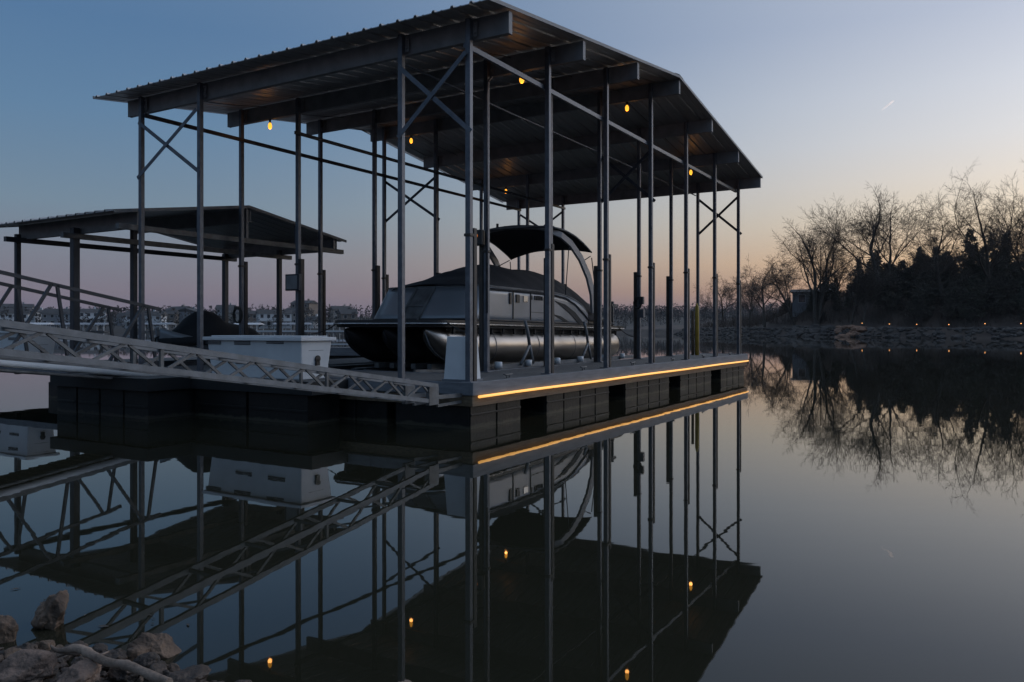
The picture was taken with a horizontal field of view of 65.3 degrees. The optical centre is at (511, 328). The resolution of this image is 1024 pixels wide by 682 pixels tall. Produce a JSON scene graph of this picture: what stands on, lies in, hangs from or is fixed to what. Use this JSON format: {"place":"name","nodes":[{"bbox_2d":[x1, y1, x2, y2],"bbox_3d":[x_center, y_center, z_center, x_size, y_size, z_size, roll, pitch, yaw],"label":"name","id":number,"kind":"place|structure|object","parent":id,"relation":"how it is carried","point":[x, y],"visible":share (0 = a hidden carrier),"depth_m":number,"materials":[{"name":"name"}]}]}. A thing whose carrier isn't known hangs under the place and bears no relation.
{"place":"outdoors","nodes":[
{"label":"outdoors","id":0,"kind":"place"},
{"bbox_2d":[43,661,150,681],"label":"shore ground","id":1,"kind":"structure","parent":0,"point":[58,673],"depth_m":3.04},
{"bbox_2d":[0,615,18,643],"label":"shore rock","id":2,"kind":"object","parent":1,"relation":"on","point":[9,627],"visible":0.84,"depth_m":3.44,"materials":[{"name":"brown stone"}]},
{"bbox_2d":[2,647,20,658],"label":"shore rock","id":3,"kind":"object","parent":1,"relation":"on","point":[7,652],"visible":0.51,"depth_m":3.23,"materials":[{"name":"brown stone"}]},
{"bbox_2d":[17,642,38,648],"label":"shore rock","id":4,"kind":"object","parent":1,"relation":"on","point":[27,645],"visible":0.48,"depth_m":3.29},
{"bbox_2d":[0,649,57,681],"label":"shore rock","id":5,"kind":"object","parent":1,"relation":"on","point":[30,665],"visible":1,"depth_m":2.96,"materials":[{"name":"stone"}]},
{"bbox_2d":[34,640,54,650],"bbox_3d":[-1.962,1.337,3.345,0.093,0.070,0.062,0,4,-44],"label":"shore rock","id":6,"kind":"object","parent":1,"relation":"on","point":[44,644],"visible":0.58,"depth_m":3.33,"materials":[{"name":"brown stone"}]},
{"bbox_2d":[31,590,68,629],"bbox_3d":[-2.105,1.294,3.645,0.142,0.200,0.200,9,-32,-19],"label":"shore rock","id":7,"kind":"object","parent":1,"relation":"on","point":[50,612],"visible":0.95,"depth_m":3.59,"materials":[{"name":"brown stone"}]},
{"bbox_2d":[43,667,58,679],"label":"shore rock","id":8,"kind":"object","parent":1,"relation":"on","point":[55,670],"visible":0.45,"depth_m":3.05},
{"bbox_2d":[55,647,71,663],"bbox_3d":[-1.819,1.322,3.228,0.080,0.057,0.117,-10,3,-15],"label":"shore rock","id":9,"kind":"object","parent":1,"relation":"on","point":[63,659],"visible":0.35,"depth_m":3.20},
{"bbox_2d":[64,640,88,657],"bbox_3d":[-1.821,1.339,3.321,0.096,0.073,0.101,6,1,11],"label":"shore rock","id":10,"kind":"object","parent":1,"relation":"on","point":[81,642],"visible":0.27,"depth_m":3.33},
{"bbox_2d":[71,656,84,664],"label":"shore rock","id":11,"kind":"object","parent":1,"relation":"on","point":[75,660],"visible":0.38,"depth_m":3.18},
{"bbox_2d":[56,659,101,681],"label":"shore rock","id":12,"kind":"object","parent":1,"relation":"on","point":[86,670],"visible":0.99,"depth_m":2.93,"materials":[{"name":"stone"}]},
{"bbox_2d":[50,644,172,681],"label":"driftwood branch","id":13,"kind":"object","parent":12,"relation":"on","point":[109,662],"visible":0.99,"depth_m":2.93,"materials":[{"name":"wood"}]},
{"bbox_2d":[99,648,127,671],"bbox_3d":[-1.584,1.317,3.160,0.122,0.085,0.083,0,0,-28],"label":"shore rock","id":14,"kind":"object","parent":1,"relation":"on","point":[118,653],"visible":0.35,"depth_m":3.16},
{"bbox_2d":[107,668,138,681],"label":"shore rock","id":15,"kind":"object","parent":1,"relation":"on","point":[117,675],"visible":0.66,"depth_m":3.00,"materials":[{"name":"stone"}]},
{"bbox_2d":[0,646,251,681],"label":"pebbles","id":16,"kind":"object","parent":1,"relation":"on","point":[63,667],"visible":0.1,"depth_m":3.12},
{"bbox_2d":[126,645,149,660],"bbox_3d":[-1.511,1.324,3.233,0.089,0.092,0.079,0,0,-21],"label":"shore rock","id":17,"kind":"object","parent":1,"relation":"on","point":[134,652],"visible":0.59,"depth_m":3.21,"materials":[{"name":"brown stone"}]},
{"bbox_2d":[132,652,160,675],"bbox_3d":[-1.429,1.313,3.106,0.121,0.102,0.090,0,-11,-8],"label":"shore rock","id":18,"kind":"object","parent":1,"relation":"on","point":[146,660],"visible":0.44,"depth_m":3.09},
{"bbox_2d":[127,632,181,658],"bbox_3d":[-1.476,1.335,3.321,0.221,0.128,0.141,27,-3,-14],"label":"shore rock","id":19,"kind":"object","parent":1,"relation":"on","point":[163,645],"visible":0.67,"depth_m":3.29,"materials":[{"name":"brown stone"}]},
{"bbox_2d":[147,660,167,681],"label":"shore rock","id":20,"kind":"object","parent":1,"relation":"on","point":[160,666],"visible":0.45,"depth_m":3.05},
{"bbox_2d":[167,663,180,671],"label":"shore rock","id":21,"kind":"object","parent":1,"relation":"on","point":[172,667],"visible":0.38,"depth_m":3.09,"materials":[{"name":"brown stone"}]},
{"bbox_2d":[168,664,210,681],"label":"shore rock","id":22,"kind":"object","parent":1,"relation":"on","point":[196,673],"visible":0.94,"depth_m":2.97,"materials":[{"name":"stone"}]},
{"bbox_2d":[92,643,107,650],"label":"shore rock","id":23,"kind":"object","parent":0,"point":[102,645],"visible":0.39,"depth_m":3.35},
{"bbox_2d":[58,315,741,331],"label":"shore","id":24,"kind":"structure","parent":0,"point":[122,329],"depth_m":337.76,"materials":[{"name":"brown soil"}]},
{"bbox_2d":[0,307,31,322],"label":"lake house","id":25,"kind":"structure","parent":24,"relation":"on","point":[26,313],"depth_m":313.57,"materials":[{"name":"white"}]},
{"bbox_2d":[1,302,34,308],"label":"lake house","id":26,"kind":"structure","parent":24,"relation":"on","point":[31,306],"depth_m":370.34,"materials":[{"name":"grey"}]},
{"bbox_2d":[31,307,43,322],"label":"lake house","id":27,"kind":"structure","parent":24,"relation":"on","point":[41,309],"depth_m":329.14,"materials":[{"name":"white"}]},
{"bbox_2d":[40,307,69,326],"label":"lake house","id":28,"kind":"structure","parent":24,"relation":"on","point":[48,315],"depth_m":323.95,"materials":[{"name":"grey"}]},
{"bbox_2d":[63,307,106,325],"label":"lake house","id":29,"kind":"structure","parent":24,"relation":"on","point":[91,313],"depth_m":329.62,"materials":[{"name":"white"}]},
{"bbox_2d":[80,323,109,331],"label":"boathouse","id":30,"kind":"object","parent":24,"relation":"on","point":[96,324],"visible":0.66,"depth_m":288.35,"materials":[{"name":"white"}]},
{"bbox_2d":[112,311,126,325],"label":"lake house","id":31,"kind":"structure","parent":24,"relation":"on","point":[118,317],"depth_m":333.49,"materials":[{"name":"grey"}]},
{"bbox_2d":[124,310,167,327],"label":"lake house","id":32,"kind":"structure","parent":24,"relation":"on","point":[154,314],"depth_m":308.13,"materials":[{"name":"white"}]},
{"bbox_2d":[157,308,178,325],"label":"lake house","id":33,"kind":"structure","parent":24,"relation":"on","point":[171,313],"depth_m":332.52,"materials":[{"name":"grey"}]},
{"bbox_2d":[165,304,192,309],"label":"lake house","id":34,"kind":"structure","parent":24,"relation":"on","point":[179,307],"depth_m":369.91,"materials":[{"name":"beige"}]},
{"bbox_2d":[178,307,196,323],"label":"lake house","id":35,"kind":"structure","parent":24,"relation":"on","point":[183,313],"depth_m":339.86,"materials":[{"name":"grey"}]},
{"bbox_2d":[214,303,235,318],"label":"lake house","id":36,"kind":"structure","parent":24,"relation":"on","point":[219,308],"depth_m":368.48,"materials":[{"name":"grey"}]},
{"bbox_2d":[229,309,248,322],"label":"lake house","id":37,"kind":"structure","parent":24,"relation":"on","point":[236,315],"depth_m":335.39,"materials":[{"name":"beige"}]},
{"bbox_2d":[248,311,256,326],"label":"lake house","id":38,"kind":"structure","parent":24,"relation":"on","point":[253,315],"depth_m":323.93,"materials":[{"name":"grey"}]},
{"bbox_2d":[255,308,292,328],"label":"lake house","id":39,"kind":"structure","parent":24,"relation":"on","point":[263,315],"depth_m":308.58,"materials":[{"name":"white"}]},
{"bbox_2d":[284,308,310,325],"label":"lake house","id":40,"kind":"structure","parent":24,"relation":"on","point":[293,314],"depth_m":338.88,"materials":[{"name":"beige"}]},
{"bbox_2d":[290,299,317,315],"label":"lake house","id":41,"kind":"structure","parent":24,"relation":"on","point":[312,304],"depth_m":369.99,"materials":[{"name":"grey"}]},
{"bbox_2d":[304,314,326,327],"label":"lake house","id":42,"kind":"structure","parent":24,"relation":"on","point":[315,318],"depth_m":313.67,"materials":[{"name":"white"}]},
{"bbox_2d":[0,307,665,329],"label":"shore woods","id":43,"kind":"object","parent":24,"relation":"on","point":[185,311],"visible":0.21,"depth_m":304.03,"materials":[{"name":"plant"}]},
{"bbox_2d":[330,304,349,321],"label":"lake house","id":44,"kind":"structure","parent":24,"relation":"on","point":[334,309],"depth_m":369.00,"materials":[{"name":"beige"}]},
{"bbox_2d":[336,307,357,328],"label":"lake house","id":45,"kind":"structure","parent":24,"relation":"on","point":[343,314],"depth_m":309.39,"materials":[{"name":"grey"}]},
{"bbox_2d":[4,303,774,323],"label":"woods","id":46,"kind":"object","parent":24,"relation":"on","point":[677,317],"visible":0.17,"depth_m":382.35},
{"bbox_2d":[0,332,1023,681],"bbox_3d":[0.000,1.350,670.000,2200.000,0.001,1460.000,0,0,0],"label":"water","id":47,"kind":"structure","parent":0,"point":[784,508],"depth_m":5.34,"materials":[{"name":"blue liquid"}]},
{"bbox_2d":[145,323,177,331],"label":"boathouse","id":48,"kind":"object","parent":47,"relation":"on","point":[159,324],"visible":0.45,"depth_m":282.75,"materials":[{"name":"white"}]},
{"bbox_2d":[0,205,346,397],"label":"dock","id":49,"kind":"object","parent":47,"relation":"on","point":[268,234],"visible":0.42,"depth_m":17.12,"materials":[{"name":"grey metal"}]},
{"bbox_2d":[0,331,54,353],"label":"dock box","id":50,"kind":"object","parent":49,"relation":"on","point":[47,344],"visible":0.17,"depth_m":16.52,"materials":[{"name":"paint"}]},
{"bbox_2d":[155,310,259,366],"bbox_3d":[-6.366,0.322,17.106,1.500,1.416,2.566,0,0,31],"label":"covered watercraft","id":51,"kind":"object","parent":49,"relation":"on","point":[183,332],"visible":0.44,"depth_m":16.59,"materials":[{"name":"black metal"}]},
{"bbox_2d":[50,373,347,424],"bbox_3d":[-4.958,1.147,12.353,5.090,0.806,1.480,0,0,31],"label":"landing float","id":52,"kind":"object","parent":47,"relation":"on","point":[150,397],"visible":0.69,"depth_m":12.02,"materials":[{"name":"black plastic"}]},
{"bbox_2d":[0,270,442,394],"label":"railed gangway","id":53,"kind":"object","parent":52,"relation":"on","point":[15,363],"visible":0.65,"depth_m":11.86,"materials":[{"name":"paint"}]},
{"bbox_2d":[203,335,335,379],"bbox_3d":[-3.718,0.427,12.195,2.120,0.635,0.720,0,0,31],"label":"dock box","id":54,"kind":"object","parent":52,"relation":"on","point":[312,350],"visible":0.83,"depth_m":11.80,"materials":[{"name":"paint"}]},
{"bbox_2d":[234,323,264,329],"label":"boathouse","id":55,"kind":"object","parent":47,"relation":"on","point":[256,324],"visible":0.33,"depth_m":289.31,"materials":[{"name":"white"}]},
{"bbox_2d":[273,323,311,329],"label":"boathouse","id":56,"kind":"object","parent":47,"relation":"on","point":[307,324],"visible":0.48,"depth_m":282.57,"materials":[{"name":"white"}]},
{"bbox_2d":[256,330,362,358],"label":"railed walkway","id":57,"kind":"structure","parent":47,"relation":"on","point":[341,352],"depth_m":30.89,"materials":[{"name":"metal"}]},
{"bbox_2d":[93,0,762,428],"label":"covered boat dock","id":58,"kind":"object","parent":47,"relation":"on","point":[455,98],"visible":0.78,"depth_m":15.29,"materials":[{"name":"grey metal"}]},
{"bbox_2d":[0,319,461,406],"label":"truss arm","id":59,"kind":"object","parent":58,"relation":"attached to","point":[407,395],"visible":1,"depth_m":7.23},
{"bbox_2d":[233,306,242,322],"bbox_3d":[-5.597,-0.276,16.288,0.267,0.348,0.082,0,0,31],"label":"rope coil","id":60,"kind":"object","parent":58,"relation":"hanging from","point":[240,311],"visible":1,"depth_m":16.25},
{"bbox_2d":[285,274,301,290],"bbox_3d":[-4.237,-0.890,15.491,0.370,0.320,0.092,0,0,31],"label":"power box","id":61,"kind":"object","parent":58,"relation":"attached to","point":[293,282],"visible":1,"depth_m":15.44,"materials":[{"name":"paint"}]},
{"bbox_2d":[286,275,296,288],"bbox_3d":[-4.258,-0.890,15.457,0.290,0.260,0.011,0,0,31],"label":"door","id":62,"kind":"structure","parent":61,"relation":"in","point":[291,281],"depth_m":15.45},
{"bbox_2d":[441,336,482,381],"bbox_3d":[-0.691,0.420,11.122,0.440,0.619,0.380,0,0,31],"label":"dock pedestal","id":63,"kind":"object","parent":58,"relation":"on","point":[455,361],"visible":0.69,"depth_m":11.00,"materials":[{"name":"plastic"}]},
{"bbox_2d":[328,320,633,372],"bbox_3d":[-0.214,0.405,17.853,4.000,1.130,8.712,0,0,31],"label":"lift","id":64,"kind":"object","parent":58,"relation":"attached to","point":[434,367],"visible":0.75,"depth_m":15.64,"materials":[{"name":"paint"}]},
{"bbox_2d":[333,224,623,366],"bbox_3d":[-0.220,-0.820,17.843,2.596,3.242,8.491,0,-1,31],"label":"pontoon boat","id":65,"kind":"object","parent":64,"relation":"on","point":[516,300],"visible":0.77,"depth_m":15.92,"materials":[{"name":"metal"}]},
{"bbox_2d":[477,230,484,245],"bbox_3d":[-0.551,-1.500,13.249,0.180,0.260,0.125,0,0,31],"label":"box","id":66,"kind":"object","parent":58,"relation":"attached to","point":[480,237],"visible":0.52,"depth_m":13.19,"materials":[{"name":"grey"}]},
{"bbox_2d":[639,297,644,317],"bbox_3d":[3.077,-0.500,18.976,0.120,0.500,0.090,0,0,31],"label":"power box","id":67,"kind":"object","parent":58,"relation":"attached to","point":[641,311],"visible":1,"depth_m":18.94,"materials":[{"name":"metal"}]},
{"bbox_2d":[691,303,698,354],"bbox_3d":[4.992,0.020,21.799,0.215,1.420,0.110,0,0,31],"label":"mooring pole","id":68,"kind":"object","parent":58,"relation":"on","point":[696,330],"visible":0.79,"depth_m":21.75,"materials":[{"name":"yellow paint"}]},
{"bbox_2d":[0,0,1023,316],"label":"sky","id":69,"kind":"structure","parent":0,"point":[803,88],"materials":[{"name":"blue"}]},
{"bbox_2d":[617,297,1023,338],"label":"hillside","id":70,"kind":"structure","parent":0,"point":[661,329],"depth_m":125.37,"materials":[{"name":"brown plant"}]},
{"bbox_2d":[692,272,748,320],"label":"bare tree","id":71,"kind":"object","parent":70,"relation":"on","point":[726,290],"visible":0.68,"depth_m":184.80,"materials":[{"name":"brown plant"}]},
{"bbox_2d":[722,273,773,326],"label":"bare tree","id":72,"kind":"object","parent":70,"relation":"on","point":[746,306],"visible":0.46,"depth_m":166.03,"materials":[{"name":"brown plant"}]},
{"bbox_2d":[733,255,794,326],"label":"bare tree","id":73,"kind":"object","parent":70,"relation":"on","point":[763,306],"visible":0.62,"depth_m":151.66,"materials":[{"name":"brown plant"}]},
{"bbox_2d":[741,251,812,324],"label":"bare tree","id":74,"kind":"object","parent":70,"relation":"on","point":[777,279],"visible":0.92,"depth_m":145.01,"materials":[{"name":"brown plant"}]},
{"bbox_2d":[780,297,791,312],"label":"cedar tree","id":75,"kind":"object","parent":70,"relation":"on","point":[785,306],"visible":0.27,"depth_m":159.27,"materials":[{"name":"green plant"}]},
{"bbox_2d":[806,289,812,310],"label":"cedar tree","id":76,"kind":"object","parent":70,"relation":"on","point":[809,306],"visible":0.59,"depth_m":144.40,"materials":[{"name":"green plant"}]},
{"bbox_2d":[790,289,830,316],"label":"hillside house","id":77,"kind":"structure","parent":70,"relation":"on","point":[798,302],"depth_m":148.11,"materials":[{"name":"grey"}]},
{"bbox_2d":[798,294,805,302],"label":"window","id":78,"kind":"structure","parent":77,"relation":"in","point":[800,300],"depth_m":147.85,"materials":[{"name":"black"}]},
{"bbox_2d":[790,324,832,336],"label":"rock outcrop","id":79,"kind":"object","parent":70,"relation":"on","point":[795,331],"visible":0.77,"depth_m":129.77,"materials":[{"name":"stone"}]},
{"bbox_2d":[812,291,824,306],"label":"cedar tree","id":80,"kind":"object","parent":70,"relation":"on","point":[818,297],"visible":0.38,"depth_m":144.01,"materials":[{"name":"green plant"}]},
{"bbox_2d":[820,278,832,300],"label":"cedar tree","id":81,"kind":"object","parent":70,"relation":"on","point":[828,291],"visible":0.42,"depth_m":145.39,"materials":[{"name":"green plant"}]},
{"bbox_2d":[772,192,886,324],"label":"bare tree","id":82,"kind":"object","parent":70,"relation":"on","point":[806,244],"visible":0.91,"depth_m":137.23,"materials":[{"name":"brown plant"}]},
{"bbox_2d":[814,249,857,294],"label":"bare tree","id":83,"kind":"object","parent":70,"relation":"on","point":[839,281],"visible":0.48,"depth_m":139.42,"materials":[{"name":"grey plant"}]},
{"bbox_2d":[830,280,841,301],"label":"cedar tree","id":84,"kind":"object","parent":70,"relation":"on","point":[832,294],"visible":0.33,"depth_m":142.49,"materials":[{"name":"green plant"}]},
{"bbox_2d":[831,291,841,310],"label":"cedar tree","id":85,"kind":"object","parent":70,"relation":"on","point":[836,305],"visible":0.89,"depth_m":138.73,"materials":[{"name":"green plant"}]},
{"bbox_2d":[675,326,1023,338],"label":"riprap","id":86,"kind":"object","parent":70,"relation":"on","point":[889,330],"visible":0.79,"depth_m":116.32,"materials":[{"name":"stone"}]},
{"bbox_2d":[843,284,855,307],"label":"cedar tree","id":87,"kind":"object","parent":70,"relation":"on","point":[846,305],"visible":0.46,"depth_m":136.49,"materials":[{"name":"green plant"}]},
{"bbox_2d":[834,324,866,336],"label":"rock outcrop","id":88,"kind":"object","parent":70,"relation":"on","point":[855,330],"visible":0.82,"depth_m":121.38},
{"bbox_2d":[848,258,862,282],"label":"cedar tree","id":89,"kind":"object","parent":70,"relation":"on","point":[857,268],"visible":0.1,"depth_m":155.04,"materials":[{"name":"green plant"}]},
{"bbox_2d":[690,280,1023,327],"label":"scrub","id":90,"kind":"object","parent":70,"relation":"on","point":[753,323],"visible":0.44,"depth_m":135.81,"materials":[{"name":"plant"}]},
{"bbox_2d":[843,250,890,324],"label":"bare tree","id":91,"kind":"object","parent":70,"relation":"on","point":[860,273],"visible":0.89,"depth_m":126.41,"materials":[{"name":"brown plant"}]},
{"bbox_2d":[799,182,962,287],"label":"bare tree","id":92,"kind":"object","parent":70,"relation":"on","point":[871,232],"visible":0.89,"depth_m":133.07,"materials":[{"name":"brown plant"}]},
{"bbox_2d":[888,259,916,298],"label":"cedar tree","id":93,"kind":"object","parent":70,"relation":"on","point":[901,274],"visible":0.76,"depth_m":129.33,"materials":[{"name":"green plant"}]},
{"bbox_2d":[888,250,931,282],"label":"bare tree","id":94,"kind":"object","parent":70,"relation":"on","point":[916,270],"visible":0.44,"depth_m":130.99,"materials":[{"name":"plant"}]},
{"bbox_2d":[913,251,929,281],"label":"cedar tree","id":95,"kind":"object","parent":70,"relation":"on","point":[920,261],"visible":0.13,"depth_m":134.23,"materials":[{"name":"green plant"}]},
{"bbox_2d":[918,247,947,283],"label":"bare tree","id":96,"kind":"object","parent":70,"relation":"on","point":[929,260],"visible":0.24,"depth_m":136.10,"materials":[{"name":"plant"}]},
{"bbox_2d":[897,192,990,307],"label":"bare tree","id":97,"kind":"object","parent":70,"relation":"on","point":[936,257],"visible":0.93,"depth_m":120.54,"materials":[{"name":"brown plant"}]},
{"bbox_2d":[930,253,958,285],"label":"cedar tree","id":98,"kind":"object","parent":70,"relation":"on","point":[943,276],"visible":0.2,"depth_m":133.05,"materials":[{"name":"green plant"}]},
{"bbox_2d":[945,244,971,278],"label":"cedar tree","id":99,"kind":"object","parent":70,"relation":"on","point":[962,266],"visible":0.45,"depth_m":129.46,"materials":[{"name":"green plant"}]},
{"bbox_2d":[909,159,1023,290],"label":"bare tree","id":100,"kind":"object","parent":70,"relation":"on","point":[987,273],"visible":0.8,"depth_m":116.47,"materials":[{"name":"brown plant"}]},
{"bbox_2d":[959,228,979,273],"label":"cedar tree","id":101,"kind":"object","parent":70,"relation":"on","point":[969,234],"visible":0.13,"depth_m":136.74,"materials":[{"name":"green plant"}]},
{"bbox_2d":[963,243,980,275],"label":"cedar tree","id":102,"kind":"object","parent":70,"relation":"on","point":[972,267],"visible":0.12,"depth_m":125.38,"materials":[{"name":"green plant"}]},
{"bbox_2d":[971,246,994,287],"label":"cedar tree","id":103,"kind":"object","parent":70,"relation":"on","point":[980,272],"visible":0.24,"depth_m":122.08,"materials":[{"name":"green plant"}]},
{"bbox_2d":[986,237,1003,271],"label":"cedar tree","id":104,"kind":"object","parent":70,"relation":"on","point":[991,258],"visible":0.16,"depth_m":123.33,"materials":[{"name":"green plant"}]},
{"bbox_2d":[967,159,1023,314],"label":"bare tree","id":105,"kind":"object","parent":70,"relation":"on","point":[1014,250],"visible":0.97,"depth_m":110.48,"materials":[{"name":"brown plant"}]},
{"bbox_2d":[977,219,1023,265],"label":"bare tree","id":106,"kind":"object","parent":70,"relation":"on","point":[994,232],"visible":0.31,"depth_m":124.98,"materials":[{"name":"plant"}]},
{"bbox_2d":[993,210,1023,273],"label":"bare tree","id":107,"kind":"object","parent":70,"relation":"on","point":[1014,253],"visible":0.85,"depth_m":109.73,"materials":[{"name":"plant"}]},
{"bbox_2d":[1000,247,1019,284],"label":"cedar tree","id":108,"kind":"object","parent":70,"relation":"on","point":[1015,272],"visible":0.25,"depth_m":123.42,"materials":[{"name":"green plant"}]},
{"bbox_3d":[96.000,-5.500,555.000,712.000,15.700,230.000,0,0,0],"label":"hills","id":109,"kind":"structure","parent":0,"visible":0},
{"bbox_2d":[588,302,791,318],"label":"hill woods","id":110,"kind":"object","parent":109,"relation":"on","point":[720,308],"visible":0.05,"depth_m":540.43,"materials":[{"name":"plant"}]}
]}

